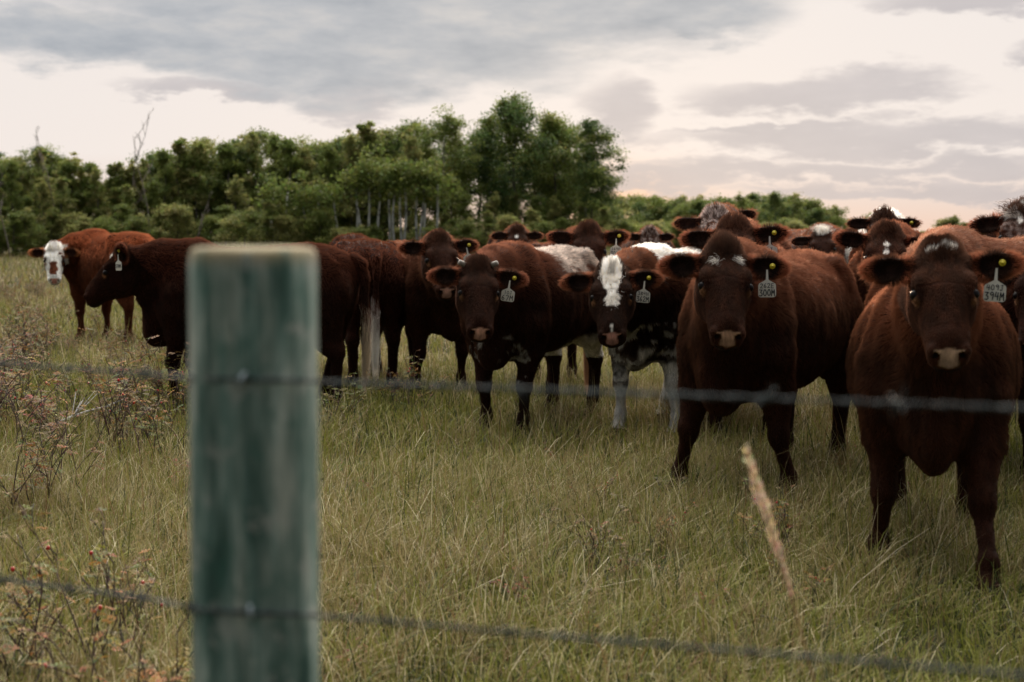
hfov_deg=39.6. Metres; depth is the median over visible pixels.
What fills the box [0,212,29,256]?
tree
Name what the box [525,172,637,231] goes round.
broadleaf tree
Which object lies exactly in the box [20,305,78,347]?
rose shrub
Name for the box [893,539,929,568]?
rose shrub
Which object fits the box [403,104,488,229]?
aspen tree
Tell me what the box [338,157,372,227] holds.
slim aspen tree
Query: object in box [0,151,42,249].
broadleaf tree
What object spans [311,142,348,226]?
young poplar tree
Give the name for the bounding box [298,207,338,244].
willow bush
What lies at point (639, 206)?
broadleaf tree
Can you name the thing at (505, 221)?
willow bush
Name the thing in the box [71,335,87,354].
rose shrub
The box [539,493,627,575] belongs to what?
rose shrub
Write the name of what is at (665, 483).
rose shrub
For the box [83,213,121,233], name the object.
willow bush
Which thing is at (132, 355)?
rose shrub
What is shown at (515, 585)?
rose shrub
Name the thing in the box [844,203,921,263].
cow
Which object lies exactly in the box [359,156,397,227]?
slim aspen tree
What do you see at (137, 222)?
willow bush
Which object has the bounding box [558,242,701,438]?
cow
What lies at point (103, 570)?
rose shrub
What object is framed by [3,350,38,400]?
rose shrub
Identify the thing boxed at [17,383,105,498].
rose shrub
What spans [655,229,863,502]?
cow
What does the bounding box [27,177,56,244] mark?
young poplar tree
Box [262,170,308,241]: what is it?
slim aspen tree
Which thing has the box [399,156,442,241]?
slim aspen tree
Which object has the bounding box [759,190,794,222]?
broadleaf tree
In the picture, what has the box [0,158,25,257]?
young poplar tree
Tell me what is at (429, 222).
broadleaf tree
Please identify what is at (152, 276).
cow
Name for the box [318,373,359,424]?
rose shrub
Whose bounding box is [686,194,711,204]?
willow bush
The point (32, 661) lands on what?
rose shrub
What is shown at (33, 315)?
rose shrub
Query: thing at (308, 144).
aspen tree
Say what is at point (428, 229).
willow bush
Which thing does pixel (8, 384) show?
rose shrub
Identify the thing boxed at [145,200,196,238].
willow bush
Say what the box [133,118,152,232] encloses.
dead tree
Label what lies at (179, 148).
young poplar tree
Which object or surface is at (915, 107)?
sky
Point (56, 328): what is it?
rose shrub
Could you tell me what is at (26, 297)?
rose shrub
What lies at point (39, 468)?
rose shrub
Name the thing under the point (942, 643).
ground
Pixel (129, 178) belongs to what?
young poplar tree
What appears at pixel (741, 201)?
aspen tree
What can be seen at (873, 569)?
fallen branch
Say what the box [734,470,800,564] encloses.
rose shrub
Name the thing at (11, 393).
rose shrub
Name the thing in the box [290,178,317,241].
young poplar tree
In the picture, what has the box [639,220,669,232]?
willow bush
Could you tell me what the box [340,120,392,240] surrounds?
young poplar tree
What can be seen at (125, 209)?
young poplar tree
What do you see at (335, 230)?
willow bush
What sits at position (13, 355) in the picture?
rose shrub
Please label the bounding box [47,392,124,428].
fallen branch
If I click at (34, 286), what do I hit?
rose shrub
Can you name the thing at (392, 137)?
broadleaf tree
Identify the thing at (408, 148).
young poplar tree
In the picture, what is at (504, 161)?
aspen tree
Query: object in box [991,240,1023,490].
cow
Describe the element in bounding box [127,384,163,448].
rose shrub
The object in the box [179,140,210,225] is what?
young poplar tree
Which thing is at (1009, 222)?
cow
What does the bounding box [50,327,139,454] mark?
rose shrub
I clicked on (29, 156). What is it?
aspen tree
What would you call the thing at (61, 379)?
rose shrub
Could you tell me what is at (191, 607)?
barbed wire
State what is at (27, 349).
rose shrub
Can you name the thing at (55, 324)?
rose shrub
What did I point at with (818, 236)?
cow
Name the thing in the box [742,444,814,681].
dry grass stalk
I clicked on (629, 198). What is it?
willow bush
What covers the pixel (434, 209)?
aspen tree
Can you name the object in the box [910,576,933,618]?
rose shrub
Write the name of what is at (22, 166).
young poplar tree
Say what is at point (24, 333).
rose shrub
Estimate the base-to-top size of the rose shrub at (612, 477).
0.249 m
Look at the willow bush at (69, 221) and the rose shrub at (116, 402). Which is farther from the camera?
the willow bush at (69, 221)
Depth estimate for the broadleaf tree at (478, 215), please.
94.31 m
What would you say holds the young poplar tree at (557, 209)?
on the ground at (942, 643)
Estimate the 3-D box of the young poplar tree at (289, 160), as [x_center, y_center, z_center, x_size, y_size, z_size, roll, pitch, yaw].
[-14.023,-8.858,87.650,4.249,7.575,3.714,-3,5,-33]
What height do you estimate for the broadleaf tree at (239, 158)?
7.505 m
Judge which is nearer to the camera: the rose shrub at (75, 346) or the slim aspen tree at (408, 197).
the rose shrub at (75, 346)
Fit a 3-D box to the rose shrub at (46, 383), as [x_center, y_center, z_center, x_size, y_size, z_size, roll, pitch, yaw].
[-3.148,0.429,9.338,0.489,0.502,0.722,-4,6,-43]
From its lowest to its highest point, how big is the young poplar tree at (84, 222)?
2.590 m
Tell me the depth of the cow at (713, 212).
10.33 m
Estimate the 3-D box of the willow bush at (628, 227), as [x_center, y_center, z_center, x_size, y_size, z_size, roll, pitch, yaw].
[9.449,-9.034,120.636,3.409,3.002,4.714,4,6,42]
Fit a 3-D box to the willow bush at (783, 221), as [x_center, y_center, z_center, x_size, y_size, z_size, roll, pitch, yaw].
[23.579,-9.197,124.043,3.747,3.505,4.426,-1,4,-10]
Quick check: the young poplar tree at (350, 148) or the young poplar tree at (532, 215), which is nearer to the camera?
the young poplar tree at (532, 215)
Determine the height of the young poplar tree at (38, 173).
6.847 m
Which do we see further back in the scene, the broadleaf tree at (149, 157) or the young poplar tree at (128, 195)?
the broadleaf tree at (149, 157)
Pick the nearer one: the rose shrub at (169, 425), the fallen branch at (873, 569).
the fallen branch at (873, 569)
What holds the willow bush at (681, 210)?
on the ground at (942, 643)
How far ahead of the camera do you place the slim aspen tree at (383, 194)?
81.77 m
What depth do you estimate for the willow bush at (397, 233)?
83.40 m
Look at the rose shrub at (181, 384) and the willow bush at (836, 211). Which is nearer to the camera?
the rose shrub at (181, 384)
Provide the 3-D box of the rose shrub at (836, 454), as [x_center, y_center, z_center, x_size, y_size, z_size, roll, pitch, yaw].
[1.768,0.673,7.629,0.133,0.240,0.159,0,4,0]
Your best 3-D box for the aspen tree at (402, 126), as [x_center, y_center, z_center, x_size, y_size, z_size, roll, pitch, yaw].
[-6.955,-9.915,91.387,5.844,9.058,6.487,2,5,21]
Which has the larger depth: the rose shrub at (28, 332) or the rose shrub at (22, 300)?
the rose shrub at (22, 300)
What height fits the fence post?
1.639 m
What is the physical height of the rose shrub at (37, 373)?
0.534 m
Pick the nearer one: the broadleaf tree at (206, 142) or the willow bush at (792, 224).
the broadleaf tree at (206, 142)
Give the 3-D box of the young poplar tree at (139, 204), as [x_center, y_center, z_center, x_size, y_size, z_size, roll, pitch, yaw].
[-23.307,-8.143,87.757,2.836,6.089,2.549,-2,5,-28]
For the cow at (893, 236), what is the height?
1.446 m
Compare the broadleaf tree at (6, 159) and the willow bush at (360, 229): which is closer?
the willow bush at (360, 229)
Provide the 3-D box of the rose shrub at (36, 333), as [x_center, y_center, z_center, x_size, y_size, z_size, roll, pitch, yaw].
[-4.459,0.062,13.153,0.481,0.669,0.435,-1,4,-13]
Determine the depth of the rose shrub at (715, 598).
4.96 m
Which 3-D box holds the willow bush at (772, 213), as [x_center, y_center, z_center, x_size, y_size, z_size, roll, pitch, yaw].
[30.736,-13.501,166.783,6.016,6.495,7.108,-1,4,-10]
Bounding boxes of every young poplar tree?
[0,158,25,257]
[0,188,13,249]
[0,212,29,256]
[8,195,38,255]
[11,156,37,256]
[18,147,55,243]
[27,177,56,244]
[38,176,77,239]
[38,213,62,246]
[49,151,95,233]
[54,160,83,230]
[66,161,108,220]
[69,159,87,206]
[73,214,91,230]
[77,175,107,222]
[81,167,114,222]
[92,181,111,232]
[101,162,123,220]
[104,161,135,232]
[111,204,135,230]
[114,159,150,233]
[114,163,144,220]
[116,184,145,232]
[136,157,152,231]
[141,179,165,234]
[148,137,207,238]
[149,148,183,237]
[149,174,182,237]
[150,214,166,236]
[177,211,197,237]
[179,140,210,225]
[181,171,214,237]
[189,142,213,235]
[194,140,252,245]
[200,183,236,242]
[205,154,238,208]
[214,204,245,245]
[225,174,255,244]
[231,134,258,207]
[236,174,261,245]
[237,130,279,235]
[251,132,295,241]
[252,136,317,242]
[257,200,280,245]
[258,193,296,242]
[284,140,316,240]
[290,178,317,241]
[294,153,317,239]
[294,216,313,242]
[308,176,338,241]
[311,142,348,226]
[332,129,371,237]
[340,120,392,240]
[343,133,390,230]
[366,138,401,240]
[386,127,424,238]
[431,182,461,237]
[443,218,459,239]
[454,193,476,235]
[473,210,497,252]
[482,191,501,231]
[505,192,522,221]
[523,194,546,241]
[523,206,542,240]
[546,195,565,230]
[554,217,571,230]
[567,203,592,227]
[595,206,619,250]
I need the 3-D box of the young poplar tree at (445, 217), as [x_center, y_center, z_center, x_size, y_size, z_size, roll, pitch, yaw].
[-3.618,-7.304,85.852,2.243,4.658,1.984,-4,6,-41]
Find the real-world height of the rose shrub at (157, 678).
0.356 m
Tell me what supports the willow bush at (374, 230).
on the ground at (942, 643)
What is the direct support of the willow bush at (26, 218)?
on the ground at (942, 643)
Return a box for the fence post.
[188,246,319,681]
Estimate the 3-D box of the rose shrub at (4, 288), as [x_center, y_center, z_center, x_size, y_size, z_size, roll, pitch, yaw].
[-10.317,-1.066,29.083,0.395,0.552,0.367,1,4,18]
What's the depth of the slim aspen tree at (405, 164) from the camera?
81.83 m
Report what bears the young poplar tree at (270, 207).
on the ground at (942, 643)
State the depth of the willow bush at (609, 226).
80.50 m
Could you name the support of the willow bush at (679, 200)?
on the ground at (942, 643)
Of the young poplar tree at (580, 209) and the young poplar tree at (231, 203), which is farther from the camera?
the young poplar tree at (231, 203)
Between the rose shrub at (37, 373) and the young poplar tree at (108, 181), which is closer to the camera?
the rose shrub at (37, 373)
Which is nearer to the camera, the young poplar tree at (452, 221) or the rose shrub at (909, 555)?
the rose shrub at (909, 555)
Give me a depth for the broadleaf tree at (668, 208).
171.70 m
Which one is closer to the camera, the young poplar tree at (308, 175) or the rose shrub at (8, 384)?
the rose shrub at (8, 384)
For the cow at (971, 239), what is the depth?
7.94 m
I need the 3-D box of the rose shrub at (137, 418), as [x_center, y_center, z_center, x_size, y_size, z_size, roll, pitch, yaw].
[-1.960,0.495,7.941,0.484,0.575,0.614,3,5,33]
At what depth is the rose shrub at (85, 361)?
11.98 m
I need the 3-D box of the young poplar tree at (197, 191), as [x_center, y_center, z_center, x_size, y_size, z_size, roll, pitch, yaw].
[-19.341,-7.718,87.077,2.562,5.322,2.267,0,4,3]
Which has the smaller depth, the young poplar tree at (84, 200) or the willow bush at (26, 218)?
the willow bush at (26, 218)
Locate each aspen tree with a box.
[15,145,70,208]
[23,143,77,240]
[229,126,299,204]
[250,171,288,242]
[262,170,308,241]
[272,134,326,202]
[279,185,320,223]
[297,175,339,235]
[305,181,349,234]
[330,164,385,225]
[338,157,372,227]
[348,141,388,227]
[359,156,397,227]
[370,157,412,239]
[373,159,420,240]
[375,156,427,239]
[376,165,412,240]
[387,116,451,231]
[395,176,453,238]
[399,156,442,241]
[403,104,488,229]
[406,159,443,241]
[420,141,477,218]
[426,161,466,227]
[451,110,525,233]
[470,142,534,225]
[535,119,603,218]
[553,116,630,216]
[732,190,749,209]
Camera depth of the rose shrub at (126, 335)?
16.84 m
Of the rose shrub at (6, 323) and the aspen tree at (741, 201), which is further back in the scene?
the aspen tree at (741, 201)
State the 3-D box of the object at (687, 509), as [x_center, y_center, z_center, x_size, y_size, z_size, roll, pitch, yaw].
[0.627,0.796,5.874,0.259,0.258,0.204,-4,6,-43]
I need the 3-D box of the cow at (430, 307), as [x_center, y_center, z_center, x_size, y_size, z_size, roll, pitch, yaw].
[-0.810,-0.233,12.077,1.070,1.393,2.975,-2,5,-23]
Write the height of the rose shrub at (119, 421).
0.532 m
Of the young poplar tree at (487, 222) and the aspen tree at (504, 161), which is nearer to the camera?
the young poplar tree at (487, 222)
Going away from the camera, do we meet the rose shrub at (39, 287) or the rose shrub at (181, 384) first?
the rose shrub at (181, 384)
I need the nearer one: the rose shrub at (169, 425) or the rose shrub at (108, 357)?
the rose shrub at (169, 425)
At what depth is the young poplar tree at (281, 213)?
87.48 m
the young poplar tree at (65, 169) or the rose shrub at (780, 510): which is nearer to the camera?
the rose shrub at (780, 510)
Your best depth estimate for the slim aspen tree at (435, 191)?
82.09 m
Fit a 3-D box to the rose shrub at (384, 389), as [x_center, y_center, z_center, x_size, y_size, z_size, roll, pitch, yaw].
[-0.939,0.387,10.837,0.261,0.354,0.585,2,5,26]
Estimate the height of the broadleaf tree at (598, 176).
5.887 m
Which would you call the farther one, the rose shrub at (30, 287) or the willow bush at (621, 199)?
the willow bush at (621, 199)
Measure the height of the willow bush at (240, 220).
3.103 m
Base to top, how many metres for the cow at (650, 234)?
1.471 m
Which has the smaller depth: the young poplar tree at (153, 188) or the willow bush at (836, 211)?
the young poplar tree at (153, 188)
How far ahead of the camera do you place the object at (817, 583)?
5.10 m
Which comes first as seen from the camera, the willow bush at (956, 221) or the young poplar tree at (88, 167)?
the young poplar tree at (88, 167)
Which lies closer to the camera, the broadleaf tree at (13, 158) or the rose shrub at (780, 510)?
the rose shrub at (780, 510)
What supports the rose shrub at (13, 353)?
on the ground at (942, 643)
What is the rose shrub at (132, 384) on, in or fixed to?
on the ground at (942, 643)
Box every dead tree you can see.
[0,171,9,256]
[35,127,54,206]
[131,108,153,207]
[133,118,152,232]
[198,191,211,236]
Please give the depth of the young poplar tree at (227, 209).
81.99 m
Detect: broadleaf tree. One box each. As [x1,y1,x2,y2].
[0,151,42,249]
[0,154,52,248]
[115,146,181,213]
[155,136,229,222]
[192,138,265,229]
[287,138,365,228]
[314,132,398,229]
[337,125,442,235]
[402,146,475,238]
[433,150,528,244]
[461,91,567,232]
[498,148,593,227]
[508,108,594,227]
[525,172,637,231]
[567,160,628,247]
[624,200,651,226]
[654,203,676,221]
[687,199,709,217]
[721,197,737,206]
[745,191,766,220]
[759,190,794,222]
[801,207,829,226]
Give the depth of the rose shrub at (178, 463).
7.58 m
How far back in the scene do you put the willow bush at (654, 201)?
173.17 m
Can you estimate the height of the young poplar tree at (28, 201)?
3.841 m
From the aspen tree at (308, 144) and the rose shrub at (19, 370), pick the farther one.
the aspen tree at (308, 144)
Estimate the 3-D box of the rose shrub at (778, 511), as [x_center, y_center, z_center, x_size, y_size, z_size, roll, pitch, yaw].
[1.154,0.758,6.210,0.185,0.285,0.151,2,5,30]
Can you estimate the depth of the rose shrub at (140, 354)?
13.80 m
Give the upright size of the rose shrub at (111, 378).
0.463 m
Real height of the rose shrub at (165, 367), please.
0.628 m
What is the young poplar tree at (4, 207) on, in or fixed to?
on the ground at (942, 643)
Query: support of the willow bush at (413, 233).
on the ground at (942, 643)
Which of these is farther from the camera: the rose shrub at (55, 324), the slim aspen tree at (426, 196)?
the slim aspen tree at (426, 196)
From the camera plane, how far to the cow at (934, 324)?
5.34 m
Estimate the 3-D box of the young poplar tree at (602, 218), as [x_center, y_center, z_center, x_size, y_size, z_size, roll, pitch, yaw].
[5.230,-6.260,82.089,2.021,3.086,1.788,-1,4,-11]
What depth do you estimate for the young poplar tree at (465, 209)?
84.50 m
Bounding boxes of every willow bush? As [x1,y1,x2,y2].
[0,207,49,257]
[0,215,11,256]
[52,210,93,238]
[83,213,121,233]
[108,212,161,239]
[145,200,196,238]
[192,212,234,245]
[211,206,274,245]
[265,213,306,244]
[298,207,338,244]
[328,225,353,241]
[337,225,376,238]
[364,223,385,240]
[387,226,409,241]
[406,224,427,240]
[419,225,441,236]
[443,216,486,253]
[484,211,530,241]
[529,219,556,243]
[577,218,617,231]
[593,195,649,223]
[607,219,641,249]
[617,192,647,222]
[635,195,672,225]
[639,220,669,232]
[644,194,694,221]
[657,199,699,243]
[661,218,683,248]
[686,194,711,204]
[703,193,731,205]
[744,197,767,222]
[751,201,793,223]
[757,192,819,228]
[766,215,798,228]
[784,220,808,229]
[794,196,831,222]
[824,205,850,229]
[825,214,847,229]
[932,217,954,227]
[935,214,961,225]
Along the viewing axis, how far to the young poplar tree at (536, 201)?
84.99 m
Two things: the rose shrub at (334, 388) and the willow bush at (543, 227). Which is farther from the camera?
the willow bush at (543, 227)
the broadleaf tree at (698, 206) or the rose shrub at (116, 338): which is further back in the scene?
the broadleaf tree at (698, 206)
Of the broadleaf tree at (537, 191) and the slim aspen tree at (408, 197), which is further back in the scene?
the broadleaf tree at (537, 191)
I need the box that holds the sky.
[0,0,1023,234]
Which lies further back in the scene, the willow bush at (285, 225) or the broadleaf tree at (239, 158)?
the broadleaf tree at (239, 158)
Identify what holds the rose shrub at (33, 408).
on the ground at (942, 643)
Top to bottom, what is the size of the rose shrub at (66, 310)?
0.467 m
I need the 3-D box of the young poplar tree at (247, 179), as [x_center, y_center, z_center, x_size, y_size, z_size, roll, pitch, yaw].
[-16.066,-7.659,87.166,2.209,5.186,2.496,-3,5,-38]
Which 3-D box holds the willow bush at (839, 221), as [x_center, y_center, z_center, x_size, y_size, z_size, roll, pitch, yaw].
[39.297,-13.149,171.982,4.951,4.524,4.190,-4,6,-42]
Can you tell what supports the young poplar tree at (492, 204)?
on the ground at (942, 643)
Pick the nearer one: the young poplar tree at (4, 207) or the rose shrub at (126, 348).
the rose shrub at (126, 348)
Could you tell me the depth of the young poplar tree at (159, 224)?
82.34 m
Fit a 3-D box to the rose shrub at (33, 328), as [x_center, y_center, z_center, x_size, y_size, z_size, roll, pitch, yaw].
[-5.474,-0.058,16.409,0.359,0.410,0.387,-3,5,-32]
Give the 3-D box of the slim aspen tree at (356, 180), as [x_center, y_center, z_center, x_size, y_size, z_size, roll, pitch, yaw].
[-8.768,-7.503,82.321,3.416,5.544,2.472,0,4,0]
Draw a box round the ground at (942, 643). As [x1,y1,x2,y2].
[0,247,1023,681]
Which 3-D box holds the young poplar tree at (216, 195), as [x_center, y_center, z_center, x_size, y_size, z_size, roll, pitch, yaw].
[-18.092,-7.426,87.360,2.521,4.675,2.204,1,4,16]
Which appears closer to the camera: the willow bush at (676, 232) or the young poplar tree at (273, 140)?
the young poplar tree at (273, 140)
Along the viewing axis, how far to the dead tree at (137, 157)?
85.65 m
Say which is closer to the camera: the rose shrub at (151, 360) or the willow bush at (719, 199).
the rose shrub at (151, 360)
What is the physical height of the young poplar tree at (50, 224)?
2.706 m
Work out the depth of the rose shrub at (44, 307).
21.62 m
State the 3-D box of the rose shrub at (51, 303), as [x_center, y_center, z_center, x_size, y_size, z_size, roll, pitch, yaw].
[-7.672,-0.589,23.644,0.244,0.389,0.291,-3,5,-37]
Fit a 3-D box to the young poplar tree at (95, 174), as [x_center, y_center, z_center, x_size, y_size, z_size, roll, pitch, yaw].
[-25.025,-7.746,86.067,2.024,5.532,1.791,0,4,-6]
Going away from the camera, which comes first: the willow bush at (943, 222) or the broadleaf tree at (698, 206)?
the broadleaf tree at (698, 206)
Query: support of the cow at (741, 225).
on the ground at (942, 643)
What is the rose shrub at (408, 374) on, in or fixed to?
on the ground at (942, 643)
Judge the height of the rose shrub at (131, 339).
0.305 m
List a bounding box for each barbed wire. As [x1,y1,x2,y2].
[0,351,1023,419]
[0,568,1023,681]
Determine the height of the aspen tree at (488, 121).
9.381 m
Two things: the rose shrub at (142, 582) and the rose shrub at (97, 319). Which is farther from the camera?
the rose shrub at (97, 319)
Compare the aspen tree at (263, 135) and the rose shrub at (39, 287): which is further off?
the aspen tree at (263, 135)
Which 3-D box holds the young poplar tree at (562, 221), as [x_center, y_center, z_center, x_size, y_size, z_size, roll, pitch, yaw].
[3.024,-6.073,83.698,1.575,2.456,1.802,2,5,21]
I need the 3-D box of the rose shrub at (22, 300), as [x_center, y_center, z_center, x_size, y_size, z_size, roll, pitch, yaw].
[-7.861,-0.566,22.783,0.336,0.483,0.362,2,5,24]
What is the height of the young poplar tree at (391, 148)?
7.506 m
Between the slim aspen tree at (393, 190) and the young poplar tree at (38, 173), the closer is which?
the slim aspen tree at (393, 190)
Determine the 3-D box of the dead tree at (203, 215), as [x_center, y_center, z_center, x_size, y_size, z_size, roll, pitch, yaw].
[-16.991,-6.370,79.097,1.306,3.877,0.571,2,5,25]
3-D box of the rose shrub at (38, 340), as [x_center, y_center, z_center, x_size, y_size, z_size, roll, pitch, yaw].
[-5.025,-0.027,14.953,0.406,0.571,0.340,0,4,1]
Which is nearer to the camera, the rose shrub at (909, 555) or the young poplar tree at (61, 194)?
the rose shrub at (909, 555)
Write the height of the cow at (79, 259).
1.432 m
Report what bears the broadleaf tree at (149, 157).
on the ground at (942, 643)
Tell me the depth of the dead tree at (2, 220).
79.84 m
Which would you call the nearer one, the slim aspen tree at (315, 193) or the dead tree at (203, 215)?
the dead tree at (203, 215)
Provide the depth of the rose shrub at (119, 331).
17.72 m
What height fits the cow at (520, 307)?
1.312 m
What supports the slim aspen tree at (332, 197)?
on the ground at (942, 643)
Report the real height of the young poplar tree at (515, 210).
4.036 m
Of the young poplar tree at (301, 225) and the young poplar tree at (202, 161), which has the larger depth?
the young poplar tree at (202, 161)
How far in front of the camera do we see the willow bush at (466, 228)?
80.81 m
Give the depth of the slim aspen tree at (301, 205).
81.89 m
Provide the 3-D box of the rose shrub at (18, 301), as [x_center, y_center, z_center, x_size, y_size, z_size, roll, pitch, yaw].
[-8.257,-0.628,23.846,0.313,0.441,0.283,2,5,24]
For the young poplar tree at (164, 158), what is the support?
on the ground at (942, 643)
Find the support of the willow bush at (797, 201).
on the ground at (942, 643)
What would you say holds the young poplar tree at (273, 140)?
on the ground at (942, 643)
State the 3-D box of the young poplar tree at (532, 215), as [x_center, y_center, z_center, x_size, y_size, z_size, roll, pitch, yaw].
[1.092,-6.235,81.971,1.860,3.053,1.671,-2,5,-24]
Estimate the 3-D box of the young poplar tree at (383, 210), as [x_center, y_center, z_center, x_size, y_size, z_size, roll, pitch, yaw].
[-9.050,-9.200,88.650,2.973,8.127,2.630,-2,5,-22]
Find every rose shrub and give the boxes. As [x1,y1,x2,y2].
[0,277,11,295]
[0,297,25,341]
[0,306,49,371]
[0,332,30,397]
[0,334,30,380]
[0,335,64,418]
[0,336,26,389]
[0,345,14,416]
[0,346,26,425]
[0,354,46,454]
[0,355,66,418]
[0,369,69,433]
[0,381,23,415]
[0,386,77,521]
[0,491,144,681]
[0,534,68,681]
[0,569,54,681]
[0,633,52,681]
[1,311,63,360]
[1,332,58,379]
[2,357,37,412]
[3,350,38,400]
[3,579,191,681]
[4,379,64,436]
[6,314,54,368]
[8,291,32,317]
[11,291,26,308]
[14,280,37,311]
[17,303,43,325]
[17,312,52,353]
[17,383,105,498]
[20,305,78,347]
[21,381,71,439]
[22,318,50,342]
[23,278,39,294]
[26,274,42,298]
[26,322,60,352]
[31,312,59,349]
[35,301,51,316]
[36,280,46,298]
[38,358,115,429]
[44,295,57,311]
[46,357,79,395]
[50,297,75,325]
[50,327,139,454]
[53,292,72,312]
[53,507,166,662]
[60,331,79,358]
[71,329,83,344]
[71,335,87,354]
[72,340,102,388]
[76,358,147,403]
[84,305,112,335]
[85,381,146,447]
[86,340,132,392]
[92,374,165,455]
[95,329,120,356]
[96,347,149,417]
[99,382,188,463]
[104,344,124,364]
[106,329,188,402]
[106,335,181,446]
[114,323,124,342]
[117,327,140,346]
[117,346,149,365]
[120,346,152,365]
[122,323,134,347]
[127,348,188,422]
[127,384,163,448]
[127,404,184,439]
[133,342,188,425]
[133,658,191,681]
[149,340,188,404]
[169,458,189,475]
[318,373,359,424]
[320,385,372,425]
[335,637,366,681]
[361,368,417,407]
[391,349,454,416]
[490,565,531,613]
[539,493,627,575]
[562,475,617,513]
[563,598,603,653]
[576,577,614,625]
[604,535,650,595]
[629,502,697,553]
[647,475,697,508]
[694,580,728,608]
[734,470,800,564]
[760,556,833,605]
[762,485,799,536]
[830,445,853,479]
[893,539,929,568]
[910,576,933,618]
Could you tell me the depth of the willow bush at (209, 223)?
82.15 m
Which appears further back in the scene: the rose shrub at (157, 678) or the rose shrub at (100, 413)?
the rose shrub at (100, 413)
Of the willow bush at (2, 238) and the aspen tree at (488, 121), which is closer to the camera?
the willow bush at (2, 238)
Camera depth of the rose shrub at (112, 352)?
14.25 m
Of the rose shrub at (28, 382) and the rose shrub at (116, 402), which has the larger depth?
the rose shrub at (28, 382)
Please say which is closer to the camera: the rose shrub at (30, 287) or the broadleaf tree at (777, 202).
the rose shrub at (30, 287)
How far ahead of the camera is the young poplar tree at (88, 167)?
87.17 m
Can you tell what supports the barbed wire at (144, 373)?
attached to the fence post
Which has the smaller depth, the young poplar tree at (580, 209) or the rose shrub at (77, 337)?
the rose shrub at (77, 337)
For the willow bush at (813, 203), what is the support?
on the ground at (942, 643)
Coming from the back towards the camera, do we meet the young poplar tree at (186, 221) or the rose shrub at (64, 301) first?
the young poplar tree at (186, 221)
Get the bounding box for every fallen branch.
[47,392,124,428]
[760,615,867,635]
[826,529,927,622]
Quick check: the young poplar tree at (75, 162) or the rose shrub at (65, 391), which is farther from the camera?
the young poplar tree at (75, 162)
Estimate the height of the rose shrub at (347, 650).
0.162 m
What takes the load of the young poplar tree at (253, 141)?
on the ground at (942, 643)
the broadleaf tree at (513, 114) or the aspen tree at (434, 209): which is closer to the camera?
the broadleaf tree at (513, 114)
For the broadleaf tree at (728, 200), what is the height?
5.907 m
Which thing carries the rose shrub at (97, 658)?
on the ground at (942, 643)
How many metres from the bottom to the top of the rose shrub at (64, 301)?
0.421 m
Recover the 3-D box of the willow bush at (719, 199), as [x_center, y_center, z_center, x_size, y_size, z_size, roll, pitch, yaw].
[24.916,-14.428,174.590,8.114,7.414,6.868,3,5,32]
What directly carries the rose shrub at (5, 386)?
on the ground at (942, 643)
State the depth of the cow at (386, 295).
11.97 m
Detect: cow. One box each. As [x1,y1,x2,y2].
[27,228,154,344]
[83,236,372,407]
[329,232,405,392]
[370,227,480,393]
[426,240,603,437]
[486,221,543,244]
[531,218,631,399]
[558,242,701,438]
[619,223,676,248]
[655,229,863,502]
[671,200,759,249]
[678,210,791,441]
[785,222,844,257]
[832,217,922,307]
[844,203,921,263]
[845,231,1023,603]
[889,224,1023,474]
[966,195,1023,417]
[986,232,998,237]
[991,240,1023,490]
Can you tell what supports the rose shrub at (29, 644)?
on the ground at (942, 643)
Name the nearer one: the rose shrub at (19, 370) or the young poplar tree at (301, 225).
the rose shrub at (19, 370)
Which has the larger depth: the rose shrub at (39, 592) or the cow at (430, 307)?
the cow at (430, 307)
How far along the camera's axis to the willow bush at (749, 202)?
168.11 m
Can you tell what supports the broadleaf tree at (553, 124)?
on the ground at (942, 643)
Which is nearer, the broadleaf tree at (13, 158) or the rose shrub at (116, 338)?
the rose shrub at (116, 338)
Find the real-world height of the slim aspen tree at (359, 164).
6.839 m
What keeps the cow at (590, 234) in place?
on the ground at (942, 643)
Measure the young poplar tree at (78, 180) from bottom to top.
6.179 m
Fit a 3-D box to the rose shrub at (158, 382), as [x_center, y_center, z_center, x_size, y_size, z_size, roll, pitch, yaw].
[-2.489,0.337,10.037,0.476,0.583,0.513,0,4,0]
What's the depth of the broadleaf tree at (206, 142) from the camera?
89.46 m
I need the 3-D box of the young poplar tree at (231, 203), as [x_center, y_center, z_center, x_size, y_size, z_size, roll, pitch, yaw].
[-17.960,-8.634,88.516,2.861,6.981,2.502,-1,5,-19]
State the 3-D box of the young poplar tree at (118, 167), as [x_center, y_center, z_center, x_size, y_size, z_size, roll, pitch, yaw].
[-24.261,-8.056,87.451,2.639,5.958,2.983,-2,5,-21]
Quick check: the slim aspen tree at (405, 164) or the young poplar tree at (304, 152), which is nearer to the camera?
the slim aspen tree at (405, 164)
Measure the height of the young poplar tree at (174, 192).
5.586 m
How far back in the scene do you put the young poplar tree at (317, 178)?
85.21 m
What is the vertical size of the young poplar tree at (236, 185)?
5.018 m
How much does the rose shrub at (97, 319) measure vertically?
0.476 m
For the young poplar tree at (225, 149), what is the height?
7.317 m
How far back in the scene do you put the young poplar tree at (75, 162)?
87.19 m
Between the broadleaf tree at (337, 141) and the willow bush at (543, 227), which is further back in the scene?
the broadleaf tree at (337, 141)
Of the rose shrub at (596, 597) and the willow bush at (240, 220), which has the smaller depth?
the rose shrub at (596, 597)
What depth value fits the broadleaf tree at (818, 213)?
166.25 m
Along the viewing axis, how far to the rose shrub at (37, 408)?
9.11 m
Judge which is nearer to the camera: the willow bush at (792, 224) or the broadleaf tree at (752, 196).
the willow bush at (792, 224)
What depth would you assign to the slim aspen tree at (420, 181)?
82.10 m

